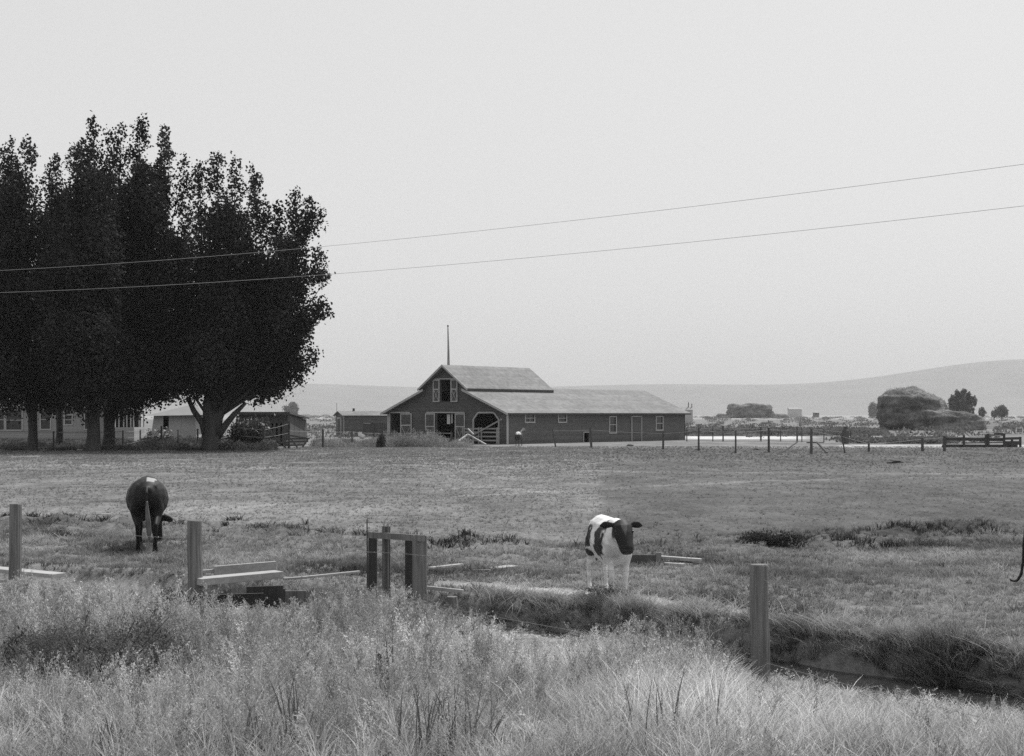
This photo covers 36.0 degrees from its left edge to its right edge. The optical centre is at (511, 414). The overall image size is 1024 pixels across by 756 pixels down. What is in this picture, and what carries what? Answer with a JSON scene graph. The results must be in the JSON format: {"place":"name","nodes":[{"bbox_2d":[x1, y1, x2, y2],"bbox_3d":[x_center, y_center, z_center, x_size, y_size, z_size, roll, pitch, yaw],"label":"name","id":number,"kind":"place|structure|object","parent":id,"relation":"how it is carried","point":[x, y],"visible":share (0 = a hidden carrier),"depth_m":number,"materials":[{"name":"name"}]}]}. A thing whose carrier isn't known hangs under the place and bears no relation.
{"place":"outdoors","nodes":[
{"label":"outdoors","id":0,"kind":"place"},
{"bbox_2d":[358,432,364,438],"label":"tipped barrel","id":1,"kind":"object","parent":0,"point":[361,435],"visible":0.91,"depth_m":167.69,"materials":[{"name":"white plastic"}]},
{"bbox_2d":[0,206,1020,292],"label":"overhead wire","id":2,"kind":"object","parent":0,"point":[554,255],"visible":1,"depth_m":42.32,"materials":[{"name":"grey metal"}]},
{"bbox_2d":[0,164,1022,270],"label":"overhead wire","id":3,"kind":"object","parent":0,"point":[556,222],"visible":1,"depth_m":42.37,"materials":[{"name":"grey metal"}]},
{"bbox_2d":[0,415,1023,755],"bbox_3d":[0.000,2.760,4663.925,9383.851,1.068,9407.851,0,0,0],"label":"ground","id":4,"kind":"structure","parent":0,"point":[694,507],"depth_m":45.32,"materials":[{"name":"grey plant"}]},
{"bbox_2d":[0,566,65,577],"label":"loose plank","id":5,"kind":"object","parent":4,"relation":"on","point":[39,573],"visible":0.66,"depth_m":25.72,"materials":[{"name":"grey wood"}]},
{"bbox_2d":[0,133,71,450],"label":"shade tree","id":6,"kind":"object","parent":4,"relation":"on","point":[21,245],"visible":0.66,"depth_m":109.63,"materials":[{"name":"black plant"}]},
{"bbox_2d":[0,625,74,678],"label":"weedy bush","id":7,"kind":"object","parent":4,"relation":"on","point":[11,642],"visible":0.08,"depth_m":15.65,"materials":[{"name":"grey plant"}]},
{"bbox_2d":[29,137,91,444],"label":"shade tree","id":8,"kind":"object","parent":4,"relation":"on","point":[59,426],"visible":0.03,"depth_m":120.81,"materials":[{"name":"black plant"}]},
{"bbox_2d":[0,398,147,440],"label":"farmhouse","id":9,"kind":"object","parent":4,"relation":"on","point":[46,428],"visible":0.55,"depth_m":150.00,"materials":[{"name":"white"}]},
{"bbox_2d":[0,409,4,430],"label":"window","id":10,"kind":"structure","parent":9,"relation":"in","point":[2,420],"depth_m":150.12,"materials":[{"name":"white paint"}]},
{"bbox_2d":[5,409,22,430],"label":"window","id":11,"kind":"structure","parent":9,"relation":"in","point":[16,427],"depth_m":150.12,"materials":[{"name":"grey glass"}]},
{"bbox_2d":[40,409,50,429],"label":"window","id":12,"kind":"structure","parent":9,"relation":"in","point":[44,424],"depth_m":150.12,"materials":[{"name":"white glass"}]},
{"bbox_2d":[64,414,72,424],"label":"window","id":13,"kind":"structure","parent":9,"relation":"in","point":[69,420],"depth_m":150.12,"materials":[{"name":"grey glass"}]},
{"bbox_2d":[84,411,86,429],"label":"window","id":14,"kind":"structure","parent":9,"relation":"in","point":[85,426],"depth_m":150.12,"materials":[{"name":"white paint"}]},
{"bbox_2d":[14,110,160,451],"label":"shade tree","id":15,"kind":"object","parent":4,"relation":"on","point":[85,364],"visible":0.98,"depth_m":107.41,"materials":[{"name":"black plant"}]},
{"bbox_2d":[0,606,201,692],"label":"weedy bush","id":16,"kind":"object","parent":4,"relation":"on","point":[71,642],"visible":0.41,"depth_m":15.05,"materials":[{"name":"grey plant"}]},
{"bbox_2d":[91,718,120,755],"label":"grass clump","id":17,"kind":"object","parent":4,"relation":"on","point":[101,748],"visible":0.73,"depth_m":11.62,"materials":[{"name":"grey plant"}]},
{"bbox_2d":[0,433,278,450],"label":"yard weeds","id":18,"kind":"object","parent":4,"relation":"on","point":[158,444],"visible":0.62,"depth_m":114.75,"materials":[{"name":"grey plant"}]},
{"bbox_2d":[4,422,289,446],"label":"wire fence","id":19,"kind":"object","parent":4,"relation":"on","point":[161,435],"visible":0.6,"depth_m":115.53,"materials":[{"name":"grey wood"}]},
{"bbox_2d":[101,113,197,449],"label":"shade tree","id":20,"kind":"object","parent":4,"relation":"on","point":[144,223],"visible":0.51,"depth_m":112.94,"materials":[{"name":"black plant"}]},
{"bbox_2d":[126,476,172,550],"bbox_3d":[-7.119,1.914,30.865,0.814,1.412,2.475,0,0,-8],"label":"cow","id":21,"kind":"object","parent":4,"relation":"on","point":[147,497],"visible":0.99,"depth_m":29.94},
{"bbox_2d":[142,427,175,440],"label":"flowering bush","id":22,"kind":"object","parent":4,"relation":"on","point":[168,433],"visible":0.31,"depth_m":127.50,"materials":[{"name":"grey plant"}]},
{"bbox_2d":[146,404,202,439],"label":"shed","id":23,"kind":"object","parent":4,"relation":"on","point":[183,420],"visible":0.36,"depth_m":138.97,"materials":[{"name":"grey wood"}]},
{"bbox_2d":[150,586,216,616],"bbox_3d":[-4.168,2.437,20.006,0.965,0.520,0.619,0,0,0],"label":"weedy bush","id":24,"kind":"object","parent":4,"relation":"on","point":[182,592],"visible":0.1,"depth_m":20.00,"materials":[{"name":"grey plant"}]},
{"bbox_2d":[156,151,335,450],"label":"shade tree","id":25,"kind":"object","parent":4,"relation":"on","point":[241,343],"visible":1,"depth_m":111.43,"materials":[{"name":"black plant"}]},
{"bbox_2d":[225,413,274,444],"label":"flowering bush","id":26,"kind":"object","parent":4,"relation":"on","point":[250,432],"visible":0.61,"depth_m":117.91,"materials":[{"name":"grey plant"}]},
{"bbox_2d":[197,561,305,612],"bbox_3d":[-4.105,2.758,23.700,1.873,0.884,1.740,0,0,-31],"label":"culvert box","id":27,"kind":"object","parent":4,"relation":"on","point":[237,573],"visible":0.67,"depth_m":23.33,"materials":[{"name":"grey wood"}]},
{"bbox_2d":[227,702,282,755],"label":"cattail","id":28,"kind":"object","parent":4,"relation":"on","point":[249,716],"visible":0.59,"depth_m":11.68,"materials":[{"name":"grey plant"}]},
{"bbox_2d":[236,412,309,444],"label":"board shed","id":29,"kind":"structure","parent":4,"relation":"on","point":[296,421],"depth_m":133.00,"materials":[{"name":"grey wood"}]},
{"bbox_2d":[266,428,309,447],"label":"broken gate","id":30,"kind":"structure","parent":4,"relation":"on","point":[291,439],"depth_m":117.64,"materials":[{"name":"grey wood"}]},
{"bbox_2d":[281,401,299,413],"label":"distant tree","id":31,"kind":"object","parent":4,"relation":"on","point":[293,407],"visible":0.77,"depth_m":1697.34,"materials":[{"name":"grey plant"}]},
{"bbox_2d":[266,670,317,753],"bbox_3d":[-1.659,2.252,11.890,0.322,0.640,0.267,0,0,-41],"label":"grass clump","id":32,"kind":"object","parent":4,"relation":"on","point":[293,709],"visible":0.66,"depth_m":11.92,"materials":[{"name":"grey plant"}]},
{"bbox_2d":[301,571,359,578],"bbox_3d":[-2.694,2.382,23.450,0.050,0.038,1.173,0,0,40],"label":"loose pole","id":33,"kind":"object","parent":4,"relation":"on","point":[326,575],"visible":1,"depth_m":23.40,"materials":[{"name":"grey wood"}]},
{"bbox_2d":[333,403,386,436],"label":"outbuilding","id":34,"kind":"structure","parent":4,"relation":"on","point":[349,421],"depth_m":186.00,"materials":[{"name":"grey wood"}]},
{"bbox_2d":[337,417,341,436],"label":"door","id":35,"kind":"structure","parent":34,"relation":"in","point":[339,420],"depth_m":185.83,"materials":[{"name":"white paint"}]},
{"bbox_2d":[288,429,451,448],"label":"wire fence","id":36,"kind":"object","parent":4,"relation":"on","point":[322,431],"visible":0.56,"depth_m":124.30,"materials":[{"name":"grey wood"}]},
{"bbox_2d":[362,422,386,436],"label":"stock pen","id":37,"kind":"object","parent":4,"relation":"on","point":[373,427],"visible":0.59,"depth_m":167.95,"materials":[{"name":"paint"}]},
{"bbox_2d":[376,432,386,446],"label":"dark bush","id":38,"kind":"object","parent":4,"relation":"on","point":[381,442],"visible":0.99,"depth_m":123.54,"materials":[{"name":"black plant"}]},
{"bbox_2d":[375,628,395,694],"bbox_3d":[-1.142,2.243,14.190,0.189,0.737,0.245,0,0,-16],"label":"cattail","id":39,"kind":"object","parent":4,"relation":"on","point":[378,656],"visible":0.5,"depth_m":14.19,"materials":[{"name":"grey plant"}]},
{"bbox_2d":[309,429,473,447],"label":"tall weeds","id":40,"kind":"object","parent":4,"relation":"on","point":[432,439],"visible":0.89,"depth_m":125.53,"materials":[{"name":"grey plant"}]},
{"bbox_2d":[362,594,427,623],"bbox_3d":[-1.542,2.541,20.613,1.077,0.424,0.623,0,0,0],"label":"weedy bush","id":41,"kind":"object","parent":4,"relation":"on","point":[395,603],"visible":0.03,"depth_m":20.54,"materials":[{"name":"grey plant"}]},
{"bbox_2d":[366,519,426,618],"bbox_3d":[-1.629,2.272,21.609,1.152,1.657,0.351,0,0,40],"label":"headgate","id":42,"kind":"object","parent":4,"relation":"on","point":[415,571],"visible":0.59,"depth_m":21.55,"materials":[{"name":"grey wood"}]},
{"bbox_2d":[397,677,491,755],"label":"grass clump","id":43,"kind":"object","parent":4,"relation":"on","point":[428,727],"visible":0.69,"depth_m":11.64,"materials":[{"name":"grey plant"}]},
{"bbox_2d":[427,586,463,592],"bbox_3d":[-0.963,2.497,22.500,0.576,0.084,0.050,0,0,20],"label":"loose plank","id":44,"kind":"object","parent":4,"relation":"on","point":[445,589],"visible":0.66,"depth_m":22.47,"materials":[{"name":"grey wood"}]},
{"bbox_2d":[428,563,463,569],"bbox_3d":[-1.088,2.505,26.000,0.100,0.058,0.937,0,0,31],"label":"loose plank","id":45,"kind":"object","parent":4,"relation":"on","point":[444,566],"visible":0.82,"depth_m":25.97,"materials":[{"name":"grey wood"}]},
{"bbox_2d":[446,596,457,607],"bbox_3d":[-0.840,2.624,22.100,0.170,0.144,0.162,0,0,0],"label":"stump","id":46,"kind":"object","parent":4,"relation":"on","point":[452,600],"visible":0.88,"depth_m":22.04,"materials":[{"name":"grey wood"}]},
{"bbox_2d":[467,434,486,444],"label":"loose pole","id":47,"kind":"object","parent":4,"relation":"on","point":[477,439],"visible":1,"depth_m":132.13,"materials":[{"name":"grey wood"}]},
{"bbox_2d":[472,569,490,571],"bbox_3d":[-0.504,2.562,25.850,0.305,0.056,0.100,0,0,19],"label":"loose plank","id":48,"kind":"object","parent":4,"relation":"on","point":[486,570],"visible":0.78,"depth_m":25.80,"materials":[{"name":"grey wood"}]},
{"bbox_2d":[462,419,501,444],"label":"board gate","id":49,"kind":"structure","parent":4,"relation":"on","point":[480,431],"depth_m":137.85,"materials":[{"name":"grey wood"}]},
{"bbox_2d":[469,695,518,749],"bbox_3d":[-0.113,2.292,11.611,0.311,0.540,0.318,0,0,-41],"label":"cattail","id":50,"kind":"object","parent":4,"relation":"on","point":[499,722],"visible":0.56,"depth_m":11.59,"materials":[{"name":"grey plant"}]},
{"bbox_2d":[490,565,517,570],"bbox_3d":[-0.183,2.577,26.400,0.580,0.067,0.220,0,0,-44],"label":"loose plank","id":51,"kind":"object","parent":4,"relation":"on","point":[503,566],"visible":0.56,"depth_m":26.42,"materials":[{"name":"grey wood"}]},
{"bbox_2d":[0,567,1023,755],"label":"roadside weeds","id":52,"kind":"object","parent":4,"relation":"on","point":[778,716],"visible":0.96,"depth_m":13.27,"materials":[{"name":"grey plant"}]},
{"bbox_2d":[0,503,1023,726],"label":"foreground fence","id":53,"kind":"object","parent":4,"relation":"on","point":[759,627],"visible":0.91,"depth_m":16.51,"materials":[{"name":"grey wood"}]},
{"bbox_2d":[515,427,524,445],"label":"horse","id":54,"kind":"object","parent":4,"relation":"on","point":[518,436],"visible":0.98,"depth_m":130.38},
{"bbox_2d":[380,325,690,443],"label":"barn","id":55,"kind":"structure","parent":4,"relation":"on","point":[533,404],"depth_m":145.78,"materials":[{"name":"grey wood"}]},
{"bbox_2d":[400,413,411,435],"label":"sliding door","id":56,"kind":"structure","parent":55,"relation":"in","point":[405,418],"depth_m":145.20,"materials":[{"name":"white paint"}]},
{"bbox_2d":[425,413,434,434],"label":"sliding door","id":57,"kind":"structure","parent":55,"relation":"in","point":[429,417],"depth_m":143.37,"materials":[{"name":"white paint"}]},
{"bbox_2d":[433,380,439,401],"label":"hay door","id":58,"kind":"structure","parent":55,"relation":"in","point":[436,383],"depth_m":142.90,"materials":[{"name":"white paint"}]},
{"bbox_2d":[447,414,452,423],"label":"window","id":59,"kind":"structure","parent":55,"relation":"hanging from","point":[448,418],"depth_m":142.35,"materials":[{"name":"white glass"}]},
{"bbox_2d":[450,379,457,401],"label":"hay door","id":60,"kind":"structure","parent":55,"relation":"in","point":[453,383],"depth_m":141.61,"materials":[{"name":"white paint"}]},
{"bbox_2d":[455,413,464,440],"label":"sliding door","id":61,"kind":"structure","parent":55,"relation":"in","point":[459,417],"depth_m":141.23,"materials":[{"name":"white paint"}]},
{"bbox_2d":[525,415,534,422],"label":"window","id":62,"kind":"structure","parent":55,"relation":"in","point":[528,418],"depth_m":140.59,"materials":[{"name":"white glass"}]},
{"bbox_2d":[558,415,566,422],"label":"window","id":63,"kind":"structure","parent":55,"relation":"in","point":[561,418],"depth_m":144.58,"materials":[{"name":"grey glass"}]},
{"bbox_2d":[609,416,616,433],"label":"window","id":64,"kind":"structure","parent":55,"relation":"in","point":[612,424],"depth_m":150.97,"materials":[{"name":"white paint"}]},
{"bbox_2d":[631,416,641,440],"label":"side door","id":65,"kind":"structure","parent":55,"relation":"in","point":[636,421],"depth_m":154.06,"materials":[{"name":"white paint"}]},
{"bbox_2d":[656,416,663,430],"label":"window","id":66,"kind":"structure","parent":55,"relation":"in","point":[659,419],"depth_m":157.52,"materials":[{"name":"white paint"}]},
{"bbox_2d":[579,580,633,603],"bbox_3d":[1.308,2.467,21.794,0.789,0.376,0.296,0,0,0],"label":"weedy bush","id":67,"kind":"object","parent":4,"relation":"on","point":[605,590],"visible":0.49,"depth_m":21.79,"materials":[{"name":"grey plant"}]},
{"bbox_2d":[585,514,641,593],"bbox_3d":[1.369,2.030,22.441,0.597,1.168,1.990,0,0,-11],"label":"calf","id":68,"kind":"object","parent":4,"relation":"on","point":[609,542],"visible":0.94,"depth_m":22.11},
{"bbox_2d":[608,586,635,602],"bbox_3d":[1.516,2.496,21.704,0.416,0.325,0.264,0,0,0],"label":"weedy bush","id":69,"kind":"object","parent":4,"relation":"on","point":[618,591],"visible":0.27,"depth_m":21.67,"materials":[{"name":"grey plant"}]},
{"bbox_2d":[552,428,699,450],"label":"wire fence","id":70,"kind":"object","parent":4,"relation":"on","point":[662,433],"visible":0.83,"depth_m":118.41,"materials":[{"name":"grey wood"}]},
{"bbox_2d":[630,552,660,565],"bbox_3d":[2.246,2.554,26.933,0.619,0.388,0.225,0,0,0],"label":"wooden weir","id":71,"kind":"object","parent":4,"relation":"on","point":[635,559],"visible":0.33,"depth_m":26.97,"materials":[{"name":"grey wood"}]},
{"bbox_2d":[303,414,1023,438],"bbox_3d":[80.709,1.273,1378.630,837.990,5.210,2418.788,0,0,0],"label":"scrub","id":72,"kind":"object","parent":4,"relation":"on","point":[941,430],"visible":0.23,"depth_m":285.99,"materials":[{"name":"grey plant"}]},
{"bbox_2d":[623,663,720,752],"bbox_3d":[1.193,2.246,12.143,0.855,0.671,0.485,0,0,-43],"label":"cattail","id":73,"kind":"object","parent":4,"relation":"on","point":[676,707],"visible":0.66,"depth_m":12.10,"materials":[{"name":"grey plant"}]},
{"bbox_2d":[664,562,684,566],"bbox_3d":[2.760,2.549,26.800,0.362,0.051,0.100,0,0,34],"label":"loose plank","id":74,"kind":"object","parent":4,"relation":"on","point":[673,564],"visible":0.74,"depth_m":26.73,"materials":[{"name":"grey wood"}]},
{"bbox_2d":[661,555,701,561],"bbox_3d":[2.908,2.511,27.450,0.797,0.087,0.140,0,0,22],"label":"loose plank","id":75,"kind":"object","parent":4,"relation":"on","point":[676,558],"visible":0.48,"depth_m":27.38,"materials":[{"name":"grey wood"}]},
{"bbox_2d":[681,402,692,423],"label":"farm building","id":76,"kind":"structure","parent":4,"relation":"on","point":[689,418],"depth_m":420.00,"materials":[{"name":"paint"}]},
{"bbox_2d":[696,643,772,662],"bbox_3d":[2.477,3.024,19.383,1.668,0.434,1.040,0,0,0],"label":"weedy bush","id":77,"kind":"object","parent":4,"relation":"on","point":[743,652],"visible":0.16,"depth_m":19.19,"materials":[{"name":"grey plant"}]},
{"bbox_2d":[715,403,790,417],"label":"haystack","id":78,"kind":"object","parent":4,"relation":"on","point":[752,410],"visible":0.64,"depth_m":1145.85,"materials":[{"name":"grey plant"}]},
{"bbox_2d":[686,426,850,442],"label":"wire fence","id":79,"kind":"object","parent":4,"relation":"on","point":[761,434],"visible":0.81,"depth_m":152.89,"materials":[{"name":"grey wood"}]},
{"bbox_2d":[735,528,808,548],"bbox_3d":[4.999,2.393,30.459,1.415,0.401,0.766,0,0,0],"label":"weedy bush","id":80,"kind":"object","parent":4,"relation":"on","point":[773,540],"visible":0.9,"depth_m":30.32,"materials":[{"name":"black plant"}]},
{"bbox_2d":[787,408,801,416],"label":"farm building","id":81,"kind":"structure","parent":4,"relation":"on","point":[794,412],"depth_m":1500.00,"materials":[{"name":"paint"}]},
{"bbox_2d":[813,412,818,417],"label":"farm building","id":82,"kind":"structure","parent":4,"relation":"on","point":[816,414],"depth_m":1400.00,"materials":[{"name":"paint"}]},
{"bbox_2d":[816,441,827,452],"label":"brace pole","id":83,"kind":"object","parent":4,"relation":"on","point":[821,447],"visible":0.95,"depth_m":107.57,"materials":[{"name":"grey wood"}]},
{"bbox_2d":[705,428,945,453],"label":"wire fence","id":84,"kind":"object","parent":4,"relation":"on","point":[811,441],"visible":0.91,"depth_m":107.94,"materials":[{"name":"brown wood"}]},
{"bbox_2d":[685,425,984,443],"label":"brush","id":85,"kind":"object","parent":4,"relation":"on","point":[860,435],"visible":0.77,"depth_m":193.53,"materials":[{"name":"grey plant"}]},
{"bbox_2d":[842,426,848,443],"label":"strainer post","id":86,"kind":"object","parent":4,"relation":"on","point":[845,431],"visible":0.92,"depth_m":140.27,"materials":[{"name":"grey wood"}]},
{"bbox_2d":[868,401,876,416],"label":"distant tree","id":87,"kind":"object","parent":4,"relation":"on","point":[872,409],"visible":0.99,"depth_m":1796.80,"materials":[{"name":"grey plant"}]},
{"bbox_2d":[887,459,902,462],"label":"clod","id":88,"kind":"object","parent":4,"relation":"on","point":[895,461],"visible":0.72,"depth_m":83.64,"materials":[{"name":"grey soil"}]},
{"bbox_2d":[876,385,987,430],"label":"haystack","id":89,"kind":"object","parent":4,"relation":"on","point":[912,407],"visible":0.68,"depth_m":260.04,"materials":[{"name":"grey plant"}]},
{"bbox_2d":[947,388,977,413],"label":"distant tree","id":90,"kind":"object","parent":4,"relation":"on","point":[964,400],"visible":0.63,"depth_m":699.36,"materials":[{"name":"grey plant"}]},
{"bbox_2d":[942,432,1021,446],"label":"board corral","id":91,"kind":"object","parent":4,"relation":"on","point":[986,438],"visible":0.87,"depth_m":125.38,"materials":[{"name":"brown wood"}]},
{"bbox_2d":[978,407,986,417],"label":"distant tree","id":92,"kind":"object","parent":4,"relation":"on","point":[982,412],"visible":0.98,"depth_m":899.30,"materials":[{"name":"grey plant"}]},
{"bbox_2d":[991,410,996,418],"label":"distant tree","id":93,"kind":"object","parent":4,"relation":"on","point":[993,414],"visible":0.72,"depth_m":949.35,"materials":[{"name":"grey plant"}]},
{"bbox_2d":[994,404,1008,418],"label":"distant tree","id":94,"kind":"object","parent":4,"relation":"on","point":[1001,410],"visible":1,"depth_m":899.08,"materials":[{"name":"grey plant"}]},
{"bbox_2d":[994,427,1022,433],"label":"pen panels","id":95,"kind":"object","parent":4,"relation":"on","point":[1008,428],"visible":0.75,"depth_m":209.95,"materials":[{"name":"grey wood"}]},
{"bbox_2d":[1009,533,1023,581],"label":"cow","id":96,"kind":"object","parent":4,"relation":"on","point":[1020,574],"visible":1,"depth_m":21.59},
{"bbox_2d":[0,0,1023,386],"label":"sky","id":97,"kind":"structure","parent":0,"point":[402,119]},
{"bbox_2d":[142,359,1023,414],"bbox_3d":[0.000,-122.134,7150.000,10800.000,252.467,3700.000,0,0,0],"label":"hills","id":98,"kind":"structure","parent":0,"point":[990,385],"depth_m":6389.22,"materials":[{"name":"grey"}]},
{"bbox_2d":[310,613,1023,717],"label":"water","id":99,"kind":"structure","parent":0,"point":[891,684],"depth_m":17.51,"materials":[{"name":"grey liquid"}]}
]}

